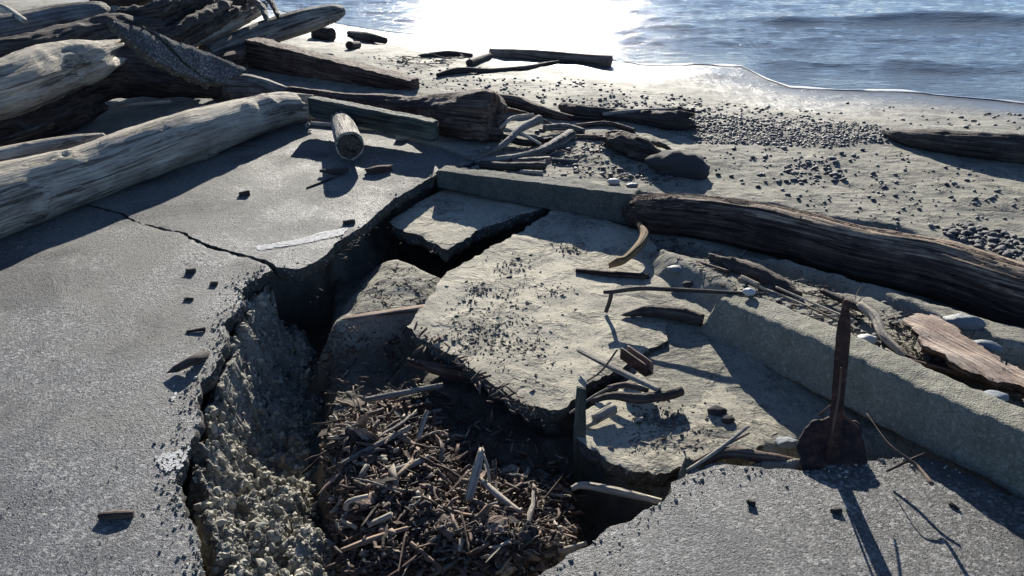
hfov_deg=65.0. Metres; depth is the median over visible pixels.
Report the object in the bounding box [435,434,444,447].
bark piece
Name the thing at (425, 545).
driftwood stick
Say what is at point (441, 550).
bark piece
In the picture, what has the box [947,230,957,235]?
pebble
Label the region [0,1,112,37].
driftwood log
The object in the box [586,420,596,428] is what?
driftwood stick
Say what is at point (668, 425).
slab crumbs
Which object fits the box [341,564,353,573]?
bark piece
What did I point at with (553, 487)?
splinter
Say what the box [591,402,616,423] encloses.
wood block
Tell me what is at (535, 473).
bark piece
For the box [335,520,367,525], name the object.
splinter
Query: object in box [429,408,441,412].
bark piece
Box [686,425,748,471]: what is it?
driftwood stick
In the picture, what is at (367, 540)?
driftwood stick
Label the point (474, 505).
splinter
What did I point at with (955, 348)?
bark plank
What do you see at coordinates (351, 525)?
driftwood stick
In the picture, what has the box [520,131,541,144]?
driftwood branch
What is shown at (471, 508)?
bark piece
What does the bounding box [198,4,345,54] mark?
driftwood log
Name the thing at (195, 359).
driftwood stick
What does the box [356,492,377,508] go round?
bark piece
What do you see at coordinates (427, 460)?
driftwood stick
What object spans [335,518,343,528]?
bark piece
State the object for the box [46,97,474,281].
asphalt pavement
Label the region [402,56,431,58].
driftwood piece
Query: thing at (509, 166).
driftwood branch
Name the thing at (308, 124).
driftwood stick
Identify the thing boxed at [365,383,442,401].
driftwood stick
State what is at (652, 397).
driftwood branch
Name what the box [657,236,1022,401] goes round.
beach litter
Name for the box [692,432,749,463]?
driftwood stick
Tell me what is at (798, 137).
shingle
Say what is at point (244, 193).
wood chip
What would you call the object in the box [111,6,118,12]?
driftwood chunk
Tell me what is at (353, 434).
bark piece
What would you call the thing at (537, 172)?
driftwood branch
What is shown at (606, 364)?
driftwood stick
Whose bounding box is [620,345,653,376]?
metal channel
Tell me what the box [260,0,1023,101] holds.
sea water
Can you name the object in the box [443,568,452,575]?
driftwood stick
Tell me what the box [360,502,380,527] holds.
splinter
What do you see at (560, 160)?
driftwood branch
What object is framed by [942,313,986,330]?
rock
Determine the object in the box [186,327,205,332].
wood chip
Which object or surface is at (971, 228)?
pebble
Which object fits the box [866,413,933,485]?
wire twig
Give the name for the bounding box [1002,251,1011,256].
pebble
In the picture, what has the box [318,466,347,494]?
driftwood stick
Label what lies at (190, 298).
wood chip
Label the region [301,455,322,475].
splinter
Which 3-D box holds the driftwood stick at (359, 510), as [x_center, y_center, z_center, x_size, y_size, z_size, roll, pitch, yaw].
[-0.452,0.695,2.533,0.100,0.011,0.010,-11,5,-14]
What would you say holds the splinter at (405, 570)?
on the wood litter at (446, 532)
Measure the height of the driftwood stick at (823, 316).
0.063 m
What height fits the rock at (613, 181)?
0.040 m
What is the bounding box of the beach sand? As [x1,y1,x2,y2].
[0,0,1023,575]
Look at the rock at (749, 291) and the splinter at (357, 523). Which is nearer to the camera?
the splinter at (357, 523)
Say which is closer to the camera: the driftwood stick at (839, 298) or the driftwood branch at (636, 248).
the driftwood stick at (839, 298)
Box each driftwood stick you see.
[97,510,133,518]
[107,100,170,109]
[167,350,209,372]
[304,445,341,460]
[305,121,373,131]
[306,174,341,187]
[312,419,353,424]
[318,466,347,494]
[319,167,348,174]
[340,519,357,529]
[341,424,411,465]
[341,521,392,541]
[341,526,407,551]
[342,467,362,473]
[343,494,368,510]
[344,475,348,496]
[346,426,368,440]
[352,477,428,496]
[353,504,383,513]
[358,464,368,478]
[364,165,391,174]
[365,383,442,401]
[367,512,392,527]
[378,412,417,437]
[380,525,387,549]
[384,525,427,565]
[390,416,398,420]
[392,478,424,493]
[395,454,430,472]
[408,499,419,507]
[409,541,442,570]
[415,537,446,548]
[416,410,428,439]
[419,455,460,477]
[425,429,447,435]
[426,459,464,463]
[436,553,451,560]
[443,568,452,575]
[454,519,478,531]
[461,511,468,553]
[464,447,483,501]
[479,477,523,513]
[482,549,503,557]
[483,454,490,482]
[484,535,511,564]
[489,539,518,548]
[493,541,586,562]
[509,474,527,477]
[537,488,570,496]
[569,384,613,413]
[575,268,649,278]
[576,349,660,391]
[586,349,617,381]
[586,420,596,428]
[634,417,643,422]
[656,249,729,272]
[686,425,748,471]
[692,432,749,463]
[740,275,759,287]
[759,286,837,321]
[775,286,853,320]
[809,314,837,317]
[819,288,863,313]
[875,340,1023,398]
[909,358,1013,390]
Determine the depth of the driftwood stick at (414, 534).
2.46 m
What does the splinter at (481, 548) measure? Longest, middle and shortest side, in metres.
0.235 x 0.030 x 0.017 m
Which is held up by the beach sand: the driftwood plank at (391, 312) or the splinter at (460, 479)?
the driftwood plank at (391, 312)
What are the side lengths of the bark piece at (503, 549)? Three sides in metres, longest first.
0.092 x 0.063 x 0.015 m
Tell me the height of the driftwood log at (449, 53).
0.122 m
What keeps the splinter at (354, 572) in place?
on the wood litter at (446, 532)
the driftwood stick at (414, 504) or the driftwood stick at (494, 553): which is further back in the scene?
the driftwood stick at (414, 504)
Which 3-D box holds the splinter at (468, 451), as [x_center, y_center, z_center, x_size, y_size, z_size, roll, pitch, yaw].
[-0.147,0.579,2.896,0.016,0.011,0.151,-12,14,44]
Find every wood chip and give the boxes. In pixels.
[184,297,193,300]
[185,267,195,272]
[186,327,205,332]
[209,281,217,285]
[238,190,249,195]
[343,219,354,224]
[746,499,755,505]
[830,508,842,512]
[948,501,959,509]
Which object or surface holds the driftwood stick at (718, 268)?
on the beach sand
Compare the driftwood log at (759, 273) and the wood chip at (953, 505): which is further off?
the driftwood log at (759, 273)
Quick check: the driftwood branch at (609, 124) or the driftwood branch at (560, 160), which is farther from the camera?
the driftwood branch at (609, 124)
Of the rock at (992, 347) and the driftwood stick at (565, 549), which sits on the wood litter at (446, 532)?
the driftwood stick at (565, 549)
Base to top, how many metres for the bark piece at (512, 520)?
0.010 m
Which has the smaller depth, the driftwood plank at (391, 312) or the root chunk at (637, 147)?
the driftwood plank at (391, 312)
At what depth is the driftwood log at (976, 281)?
3.74 m
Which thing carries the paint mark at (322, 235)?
on the asphalt pavement at (275, 173)
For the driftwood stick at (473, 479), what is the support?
on the wood litter at (446, 532)
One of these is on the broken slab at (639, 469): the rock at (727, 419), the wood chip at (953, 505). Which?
the rock at (727, 419)
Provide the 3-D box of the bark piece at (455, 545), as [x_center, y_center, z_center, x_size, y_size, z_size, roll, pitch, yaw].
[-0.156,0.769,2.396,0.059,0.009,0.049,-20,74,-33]
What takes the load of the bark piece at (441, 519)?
on the wood litter at (446, 532)
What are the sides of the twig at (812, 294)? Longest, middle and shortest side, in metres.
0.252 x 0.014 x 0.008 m
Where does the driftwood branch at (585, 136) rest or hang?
on the beach sand
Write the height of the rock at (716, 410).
0.033 m
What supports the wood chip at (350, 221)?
on the asphalt pavement at (275, 173)
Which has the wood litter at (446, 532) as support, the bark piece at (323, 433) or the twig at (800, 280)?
the bark piece at (323, 433)
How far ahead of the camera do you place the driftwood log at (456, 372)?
3.23 m
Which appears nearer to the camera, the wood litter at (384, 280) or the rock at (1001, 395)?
the rock at (1001, 395)
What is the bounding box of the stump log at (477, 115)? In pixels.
[284,86,507,142]
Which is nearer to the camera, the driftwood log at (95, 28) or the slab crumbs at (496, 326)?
the slab crumbs at (496, 326)
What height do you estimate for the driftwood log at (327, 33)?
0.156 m
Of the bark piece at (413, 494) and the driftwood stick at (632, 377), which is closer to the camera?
the bark piece at (413, 494)
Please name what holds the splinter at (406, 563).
on the wood litter at (446, 532)
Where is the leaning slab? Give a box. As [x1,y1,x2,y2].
[107,20,247,88]
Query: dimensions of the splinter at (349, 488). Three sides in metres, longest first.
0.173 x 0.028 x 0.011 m
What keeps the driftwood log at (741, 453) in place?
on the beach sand
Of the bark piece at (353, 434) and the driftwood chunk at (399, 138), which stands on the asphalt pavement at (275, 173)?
the driftwood chunk at (399, 138)
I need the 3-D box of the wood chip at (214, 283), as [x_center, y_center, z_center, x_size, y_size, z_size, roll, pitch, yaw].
[-1.328,-0.020,3.571,0.044,0.020,0.019,0,28,0]
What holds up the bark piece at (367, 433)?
on the wood litter at (446, 532)
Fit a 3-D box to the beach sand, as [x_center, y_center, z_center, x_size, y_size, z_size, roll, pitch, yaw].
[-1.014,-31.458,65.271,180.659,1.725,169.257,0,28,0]
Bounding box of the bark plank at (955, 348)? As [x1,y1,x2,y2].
[901,313,1023,393]
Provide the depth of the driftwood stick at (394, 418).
2.92 m
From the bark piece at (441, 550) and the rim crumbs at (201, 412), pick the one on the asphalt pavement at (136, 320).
the rim crumbs at (201, 412)
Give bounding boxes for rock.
[607,178,619,184]
[626,183,637,187]
[667,265,681,272]
[682,281,692,287]
[707,405,726,415]
[722,415,734,423]
[742,288,755,295]
[775,437,797,449]
[857,334,876,344]
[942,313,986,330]
[974,339,1002,353]
[984,390,1008,401]
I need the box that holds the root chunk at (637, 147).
[598,130,672,161]
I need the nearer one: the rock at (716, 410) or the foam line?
the rock at (716, 410)
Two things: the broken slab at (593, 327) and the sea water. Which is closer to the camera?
the broken slab at (593, 327)
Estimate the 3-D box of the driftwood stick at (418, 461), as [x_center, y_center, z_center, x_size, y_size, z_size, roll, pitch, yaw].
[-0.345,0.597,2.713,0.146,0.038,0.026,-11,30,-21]
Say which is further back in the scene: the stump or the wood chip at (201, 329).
the stump
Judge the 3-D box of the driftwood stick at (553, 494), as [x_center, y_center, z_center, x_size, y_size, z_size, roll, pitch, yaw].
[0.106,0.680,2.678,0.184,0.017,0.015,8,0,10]
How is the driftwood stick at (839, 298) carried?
on the beach sand
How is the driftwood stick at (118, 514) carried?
on the asphalt pavement at (136, 320)
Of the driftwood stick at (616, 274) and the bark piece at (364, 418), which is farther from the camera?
the driftwood stick at (616, 274)
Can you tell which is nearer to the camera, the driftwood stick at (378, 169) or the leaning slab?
the driftwood stick at (378, 169)
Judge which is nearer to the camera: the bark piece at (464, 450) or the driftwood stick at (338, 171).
the bark piece at (464, 450)
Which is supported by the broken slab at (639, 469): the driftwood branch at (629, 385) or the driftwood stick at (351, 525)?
the driftwood branch at (629, 385)
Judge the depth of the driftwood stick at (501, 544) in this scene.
2.35 m
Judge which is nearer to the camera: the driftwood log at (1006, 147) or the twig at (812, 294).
the twig at (812, 294)
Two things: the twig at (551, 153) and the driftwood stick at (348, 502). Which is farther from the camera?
the twig at (551, 153)
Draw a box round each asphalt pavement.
[0,204,273,575]
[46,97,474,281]
[539,455,1023,575]
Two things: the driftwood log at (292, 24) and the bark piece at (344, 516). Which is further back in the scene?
the driftwood log at (292, 24)
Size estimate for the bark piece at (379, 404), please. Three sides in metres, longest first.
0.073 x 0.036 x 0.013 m
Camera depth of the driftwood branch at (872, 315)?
3.16 m
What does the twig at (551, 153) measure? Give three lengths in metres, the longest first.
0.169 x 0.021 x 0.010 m
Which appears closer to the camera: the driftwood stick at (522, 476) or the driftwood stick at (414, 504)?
the driftwood stick at (414, 504)
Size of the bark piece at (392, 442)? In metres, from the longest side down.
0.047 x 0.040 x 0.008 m
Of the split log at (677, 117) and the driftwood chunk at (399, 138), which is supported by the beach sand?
the split log at (677, 117)
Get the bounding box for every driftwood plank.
[340,304,424,320]
[571,482,661,503]
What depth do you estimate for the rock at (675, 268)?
3.77 m
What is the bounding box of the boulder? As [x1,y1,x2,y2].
[645,150,709,179]
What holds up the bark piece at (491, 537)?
on the wood litter at (446, 532)
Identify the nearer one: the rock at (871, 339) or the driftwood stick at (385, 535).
the driftwood stick at (385, 535)
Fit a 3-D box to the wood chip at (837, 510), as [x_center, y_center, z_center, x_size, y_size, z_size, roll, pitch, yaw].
[0.937,0.643,2.323,0.035,0.016,0.016,0,28,0]
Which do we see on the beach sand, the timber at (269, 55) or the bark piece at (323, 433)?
the timber at (269, 55)
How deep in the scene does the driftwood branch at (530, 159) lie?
4.97 m
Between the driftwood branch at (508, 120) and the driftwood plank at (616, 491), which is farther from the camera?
the driftwood branch at (508, 120)
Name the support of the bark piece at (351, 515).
on the wood litter at (446, 532)
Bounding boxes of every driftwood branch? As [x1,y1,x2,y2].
[436,60,566,76]
[471,115,542,161]
[474,129,575,164]
[478,160,545,170]
[499,113,533,128]
[500,133,552,146]
[508,107,552,123]
[512,156,550,161]
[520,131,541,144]
[520,170,542,174]
[543,123,584,133]
[551,158,577,162]
[575,121,635,132]
[575,134,602,139]
[590,386,684,403]
[603,286,767,312]
[607,382,648,392]
[608,222,648,267]
[856,301,905,356]
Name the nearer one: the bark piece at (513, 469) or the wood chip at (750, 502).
the wood chip at (750, 502)
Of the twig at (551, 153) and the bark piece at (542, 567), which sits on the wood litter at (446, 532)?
the bark piece at (542, 567)
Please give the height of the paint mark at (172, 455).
0.002 m
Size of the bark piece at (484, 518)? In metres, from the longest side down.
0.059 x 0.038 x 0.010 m
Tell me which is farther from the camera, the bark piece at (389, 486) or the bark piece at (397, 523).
the bark piece at (389, 486)
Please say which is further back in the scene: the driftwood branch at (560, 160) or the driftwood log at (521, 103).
the driftwood log at (521, 103)
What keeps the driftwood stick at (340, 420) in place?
on the beach sand
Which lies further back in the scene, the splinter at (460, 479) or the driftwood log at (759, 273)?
the driftwood log at (759, 273)
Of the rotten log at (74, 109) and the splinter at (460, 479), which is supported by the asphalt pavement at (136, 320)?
the rotten log at (74, 109)
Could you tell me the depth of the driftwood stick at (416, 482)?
2.65 m
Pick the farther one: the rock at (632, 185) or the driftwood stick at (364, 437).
the rock at (632, 185)
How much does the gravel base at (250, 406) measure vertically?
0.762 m
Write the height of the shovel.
0.723 m
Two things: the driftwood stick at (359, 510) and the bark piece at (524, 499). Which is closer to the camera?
the driftwood stick at (359, 510)
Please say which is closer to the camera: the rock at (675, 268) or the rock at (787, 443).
the rock at (787, 443)
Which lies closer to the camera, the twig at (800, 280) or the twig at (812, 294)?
the twig at (812, 294)
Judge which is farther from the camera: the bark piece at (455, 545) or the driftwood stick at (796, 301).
the driftwood stick at (796, 301)
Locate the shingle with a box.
[361,53,1023,389]
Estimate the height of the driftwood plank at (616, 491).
0.042 m
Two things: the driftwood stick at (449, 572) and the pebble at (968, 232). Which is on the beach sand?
the pebble at (968, 232)
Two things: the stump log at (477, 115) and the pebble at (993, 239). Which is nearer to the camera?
the pebble at (993, 239)
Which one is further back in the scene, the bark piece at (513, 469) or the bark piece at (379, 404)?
the bark piece at (379, 404)
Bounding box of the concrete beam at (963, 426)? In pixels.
[701,290,1023,499]
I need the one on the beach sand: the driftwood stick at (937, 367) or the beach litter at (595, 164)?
the beach litter at (595, 164)
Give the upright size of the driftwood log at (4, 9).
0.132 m
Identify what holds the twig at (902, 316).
on the beach sand
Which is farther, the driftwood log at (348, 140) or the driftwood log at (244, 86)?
the driftwood log at (244, 86)
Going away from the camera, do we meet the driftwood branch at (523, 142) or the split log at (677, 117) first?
the driftwood branch at (523, 142)
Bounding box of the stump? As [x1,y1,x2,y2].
[89,0,280,45]
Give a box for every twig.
[540,150,561,156]
[790,290,834,300]
[791,279,808,281]
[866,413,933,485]
[889,313,915,318]
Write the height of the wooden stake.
0.468 m
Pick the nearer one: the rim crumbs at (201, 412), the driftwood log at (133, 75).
the rim crumbs at (201, 412)
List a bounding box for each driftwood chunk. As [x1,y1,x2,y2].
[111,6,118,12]
[395,135,407,140]
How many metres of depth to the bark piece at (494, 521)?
2.40 m
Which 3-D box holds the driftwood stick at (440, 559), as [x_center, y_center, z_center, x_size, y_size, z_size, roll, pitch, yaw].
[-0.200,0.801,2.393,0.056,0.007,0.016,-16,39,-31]
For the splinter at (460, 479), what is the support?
on the wood litter at (446, 532)
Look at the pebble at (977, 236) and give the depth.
4.02 m
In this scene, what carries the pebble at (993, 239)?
on the beach sand
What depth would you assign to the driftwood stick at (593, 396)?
2.82 m
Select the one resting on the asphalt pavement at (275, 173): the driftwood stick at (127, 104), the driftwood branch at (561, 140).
the driftwood stick at (127, 104)
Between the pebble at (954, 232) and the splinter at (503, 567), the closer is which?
the splinter at (503, 567)
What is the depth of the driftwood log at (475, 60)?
7.81 m
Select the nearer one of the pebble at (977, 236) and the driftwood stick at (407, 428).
the driftwood stick at (407, 428)
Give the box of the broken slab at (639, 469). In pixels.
[576,373,780,487]
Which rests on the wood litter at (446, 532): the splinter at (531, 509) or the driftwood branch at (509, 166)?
the splinter at (531, 509)
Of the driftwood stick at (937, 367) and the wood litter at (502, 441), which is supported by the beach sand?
the wood litter at (502, 441)
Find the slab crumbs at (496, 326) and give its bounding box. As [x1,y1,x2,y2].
[421,240,602,392]
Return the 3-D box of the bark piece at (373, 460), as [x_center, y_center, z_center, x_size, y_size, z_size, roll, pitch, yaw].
[-0.487,0.582,2.769,0.073,0.014,0.079,31,26,7]
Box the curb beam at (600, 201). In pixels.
[436,165,640,226]
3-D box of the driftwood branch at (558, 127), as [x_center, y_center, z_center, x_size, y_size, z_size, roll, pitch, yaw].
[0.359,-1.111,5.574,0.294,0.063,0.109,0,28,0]
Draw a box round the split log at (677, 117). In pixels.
[558,101,699,130]
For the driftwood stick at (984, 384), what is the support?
on the beach sand
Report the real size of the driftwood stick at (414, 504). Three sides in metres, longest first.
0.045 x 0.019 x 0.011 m
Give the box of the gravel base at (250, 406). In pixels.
[182,282,333,575]
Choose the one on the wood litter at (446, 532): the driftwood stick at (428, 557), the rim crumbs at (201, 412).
the driftwood stick at (428, 557)
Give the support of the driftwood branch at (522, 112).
on the driftwood branch at (558, 127)
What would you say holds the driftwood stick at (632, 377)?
on the broken slab at (593, 327)
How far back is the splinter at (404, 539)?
2.38 m
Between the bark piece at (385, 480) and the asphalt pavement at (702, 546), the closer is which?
the asphalt pavement at (702, 546)
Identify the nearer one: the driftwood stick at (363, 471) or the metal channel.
the driftwood stick at (363, 471)
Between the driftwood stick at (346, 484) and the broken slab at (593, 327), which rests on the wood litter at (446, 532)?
the driftwood stick at (346, 484)
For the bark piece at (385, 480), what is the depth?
2.62 m
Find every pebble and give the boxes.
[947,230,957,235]
[964,230,974,235]
[967,226,975,230]
[973,235,981,238]
[973,239,982,244]
[973,244,983,249]
[987,237,999,242]
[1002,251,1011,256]
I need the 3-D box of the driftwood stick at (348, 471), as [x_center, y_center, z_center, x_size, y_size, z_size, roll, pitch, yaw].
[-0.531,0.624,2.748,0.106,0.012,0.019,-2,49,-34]
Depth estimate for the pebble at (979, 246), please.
3.90 m
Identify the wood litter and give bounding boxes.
[307,288,581,575]
[320,392,587,575]
[341,227,435,309]
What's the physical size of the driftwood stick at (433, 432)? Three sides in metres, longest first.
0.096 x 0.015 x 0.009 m
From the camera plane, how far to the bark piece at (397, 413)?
3.02 m
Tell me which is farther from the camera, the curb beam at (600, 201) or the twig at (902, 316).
the curb beam at (600, 201)
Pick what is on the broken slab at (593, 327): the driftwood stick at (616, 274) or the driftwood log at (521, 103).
the driftwood stick at (616, 274)
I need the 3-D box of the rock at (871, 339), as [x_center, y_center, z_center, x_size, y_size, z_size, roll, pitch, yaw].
[1.378,0.202,3.126,0.086,0.051,0.060,0,28,0]
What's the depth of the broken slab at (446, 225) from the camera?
4.51 m
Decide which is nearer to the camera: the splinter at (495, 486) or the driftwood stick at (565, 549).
the driftwood stick at (565, 549)
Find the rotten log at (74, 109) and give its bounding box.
[0,85,108,146]
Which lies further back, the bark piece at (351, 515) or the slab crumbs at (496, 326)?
the slab crumbs at (496, 326)
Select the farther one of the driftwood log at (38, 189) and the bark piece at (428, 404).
the driftwood log at (38, 189)
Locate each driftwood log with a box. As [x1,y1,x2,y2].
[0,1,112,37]
[0,3,27,22]
[0,13,165,57]
[0,39,126,120]
[0,92,316,238]
[0,133,105,161]
[90,49,221,101]
[192,1,268,47]
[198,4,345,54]
[213,74,286,100]
[216,40,280,64]
[311,27,335,40]
[330,110,363,160]
[345,41,360,49]
[347,30,387,43]
[406,358,469,380]
[420,50,472,56]
[466,53,491,66]
[489,48,612,66]
[498,93,606,120]
[621,192,1023,327]
[621,304,704,325]
[696,446,793,466]
[708,253,802,298]
[880,129,1023,163]
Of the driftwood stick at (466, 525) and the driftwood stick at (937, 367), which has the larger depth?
the driftwood stick at (937, 367)
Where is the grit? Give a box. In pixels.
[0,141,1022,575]
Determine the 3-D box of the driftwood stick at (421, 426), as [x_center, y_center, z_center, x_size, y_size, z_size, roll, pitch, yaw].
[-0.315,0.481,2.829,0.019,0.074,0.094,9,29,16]
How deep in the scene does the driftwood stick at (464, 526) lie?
2.39 m
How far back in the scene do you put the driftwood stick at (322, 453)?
2.83 m
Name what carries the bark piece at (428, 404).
on the wood litter at (502, 441)
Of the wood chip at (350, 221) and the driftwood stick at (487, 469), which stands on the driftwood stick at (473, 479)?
the driftwood stick at (487, 469)
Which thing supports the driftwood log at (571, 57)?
on the beach sand
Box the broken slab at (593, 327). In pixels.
[407,210,672,424]
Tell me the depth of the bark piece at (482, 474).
2.66 m
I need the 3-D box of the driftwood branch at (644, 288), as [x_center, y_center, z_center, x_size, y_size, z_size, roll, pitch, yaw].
[0.728,0.056,3.428,0.678,0.180,0.052,6,28,11]
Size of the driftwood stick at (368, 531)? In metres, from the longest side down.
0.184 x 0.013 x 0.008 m
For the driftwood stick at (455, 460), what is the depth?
2.80 m
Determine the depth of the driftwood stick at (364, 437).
2.83 m
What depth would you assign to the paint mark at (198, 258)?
3.80 m
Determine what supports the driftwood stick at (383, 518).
on the wood litter at (446, 532)
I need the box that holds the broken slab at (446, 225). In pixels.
[389,189,548,262]
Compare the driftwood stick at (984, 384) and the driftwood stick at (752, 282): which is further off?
the driftwood stick at (752, 282)
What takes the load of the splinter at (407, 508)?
on the wood litter at (446, 532)
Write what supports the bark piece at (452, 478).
on the wood litter at (446, 532)
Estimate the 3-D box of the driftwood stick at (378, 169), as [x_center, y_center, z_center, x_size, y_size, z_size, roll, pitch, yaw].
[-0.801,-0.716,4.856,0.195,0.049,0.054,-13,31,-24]
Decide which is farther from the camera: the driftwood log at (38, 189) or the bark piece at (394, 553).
the driftwood log at (38, 189)
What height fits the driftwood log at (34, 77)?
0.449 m
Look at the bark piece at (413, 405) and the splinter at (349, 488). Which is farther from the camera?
the bark piece at (413, 405)
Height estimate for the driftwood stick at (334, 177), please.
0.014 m
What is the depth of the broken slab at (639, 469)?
2.78 m
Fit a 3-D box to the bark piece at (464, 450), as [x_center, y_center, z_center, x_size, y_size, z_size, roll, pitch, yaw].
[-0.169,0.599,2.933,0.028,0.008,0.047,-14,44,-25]
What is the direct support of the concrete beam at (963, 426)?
on the beach sand
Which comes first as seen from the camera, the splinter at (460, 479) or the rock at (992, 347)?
the splinter at (460, 479)
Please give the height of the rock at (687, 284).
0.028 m
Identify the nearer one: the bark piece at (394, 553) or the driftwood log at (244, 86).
the bark piece at (394, 553)
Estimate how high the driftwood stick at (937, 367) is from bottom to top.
0.026 m
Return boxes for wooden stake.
[572,385,585,495]
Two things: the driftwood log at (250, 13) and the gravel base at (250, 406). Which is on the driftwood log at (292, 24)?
the driftwood log at (250, 13)
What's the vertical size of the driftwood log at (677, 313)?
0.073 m
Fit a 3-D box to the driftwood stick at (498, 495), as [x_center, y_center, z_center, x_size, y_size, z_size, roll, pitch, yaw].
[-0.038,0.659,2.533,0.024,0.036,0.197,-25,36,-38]
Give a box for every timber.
[245,37,419,90]
[307,96,438,141]
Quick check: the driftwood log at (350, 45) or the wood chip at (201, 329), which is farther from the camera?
the driftwood log at (350, 45)
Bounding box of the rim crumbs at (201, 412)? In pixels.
[133,170,960,575]
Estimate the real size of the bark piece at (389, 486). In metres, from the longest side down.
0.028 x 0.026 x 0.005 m
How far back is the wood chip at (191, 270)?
3.67 m
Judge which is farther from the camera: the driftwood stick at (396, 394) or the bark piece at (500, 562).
the driftwood stick at (396, 394)
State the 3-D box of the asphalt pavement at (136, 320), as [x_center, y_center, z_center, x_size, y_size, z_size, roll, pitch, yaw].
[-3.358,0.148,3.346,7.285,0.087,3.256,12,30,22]
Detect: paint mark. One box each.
[156,392,190,471]
[176,251,222,265]
[254,228,347,249]
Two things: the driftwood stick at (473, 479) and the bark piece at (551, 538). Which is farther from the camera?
the driftwood stick at (473, 479)
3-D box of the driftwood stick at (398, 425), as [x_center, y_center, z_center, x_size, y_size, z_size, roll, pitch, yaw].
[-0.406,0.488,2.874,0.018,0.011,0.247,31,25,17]
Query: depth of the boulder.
4.76 m
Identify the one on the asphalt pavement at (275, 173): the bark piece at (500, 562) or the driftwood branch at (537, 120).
the driftwood branch at (537, 120)
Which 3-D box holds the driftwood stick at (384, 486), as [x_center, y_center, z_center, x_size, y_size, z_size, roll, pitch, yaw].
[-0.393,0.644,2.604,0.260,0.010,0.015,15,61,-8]
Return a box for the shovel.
[796,295,867,470]
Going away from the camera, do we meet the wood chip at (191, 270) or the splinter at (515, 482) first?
the splinter at (515, 482)
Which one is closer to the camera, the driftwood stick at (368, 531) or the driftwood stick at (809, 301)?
the driftwood stick at (368, 531)
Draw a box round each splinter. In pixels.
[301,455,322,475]
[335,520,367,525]
[339,484,370,491]
[345,565,388,574]
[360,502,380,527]
[387,545,429,575]
[393,500,420,517]
[397,530,407,573]
[401,542,422,575]
[429,494,487,533]
[444,468,471,496]
[458,438,484,459]
[467,538,500,555]
[492,481,497,500]
[494,555,511,574]
[509,468,518,500]
[525,490,535,522]
[539,475,562,506]
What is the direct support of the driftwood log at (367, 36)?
on the beach sand
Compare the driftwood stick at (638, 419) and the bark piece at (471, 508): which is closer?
the bark piece at (471, 508)
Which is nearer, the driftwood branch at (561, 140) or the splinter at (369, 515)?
the splinter at (369, 515)
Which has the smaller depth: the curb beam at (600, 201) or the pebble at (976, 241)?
the pebble at (976, 241)
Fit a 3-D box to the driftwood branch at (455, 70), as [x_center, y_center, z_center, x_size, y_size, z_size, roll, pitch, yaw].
[0.027,-2.119,7.729,0.191,0.245,1.983,21,34,34]
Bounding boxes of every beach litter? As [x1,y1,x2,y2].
[467,131,678,183]
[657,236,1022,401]
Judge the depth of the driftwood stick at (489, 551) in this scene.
2.35 m
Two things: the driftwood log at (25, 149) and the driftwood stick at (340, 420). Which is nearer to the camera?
the driftwood stick at (340, 420)
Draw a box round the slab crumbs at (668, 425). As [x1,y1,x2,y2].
[608,386,731,459]
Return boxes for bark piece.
[318,429,331,436]
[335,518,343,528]
[341,508,350,519]
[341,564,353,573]
[346,428,359,439]
[346,502,368,522]
[354,428,377,442]
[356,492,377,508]
[358,414,368,427]
[359,451,379,464]
[370,477,396,485]
[375,401,385,411]
[386,483,392,490]
[388,438,399,446]
[390,549,397,555]
[392,521,402,524]
[394,409,402,418]
[403,450,411,458]
[405,403,424,408]
[411,486,423,503]
[422,402,436,406]
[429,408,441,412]
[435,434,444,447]
[435,549,452,551]
[439,513,450,526]
[446,469,459,481]
[453,538,466,555]
[462,448,469,456]
[467,505,477,514]
[470,524,479,544]
[475,514,486,524]
[478,470,486,482]
[484,515,509,532]
[485,531,497,544]
[489,545,508,554]
[495,553,509,573]
[500,464,517,475]
[508,515,519,524]
[517,495,529,505]
[518,465,538,477]
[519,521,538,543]
[538,559,545,570]
[545,534,556,543]
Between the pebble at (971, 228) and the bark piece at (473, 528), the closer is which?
the bark piece at (473, 528)
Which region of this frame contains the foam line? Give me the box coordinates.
[628,62,1023,102]

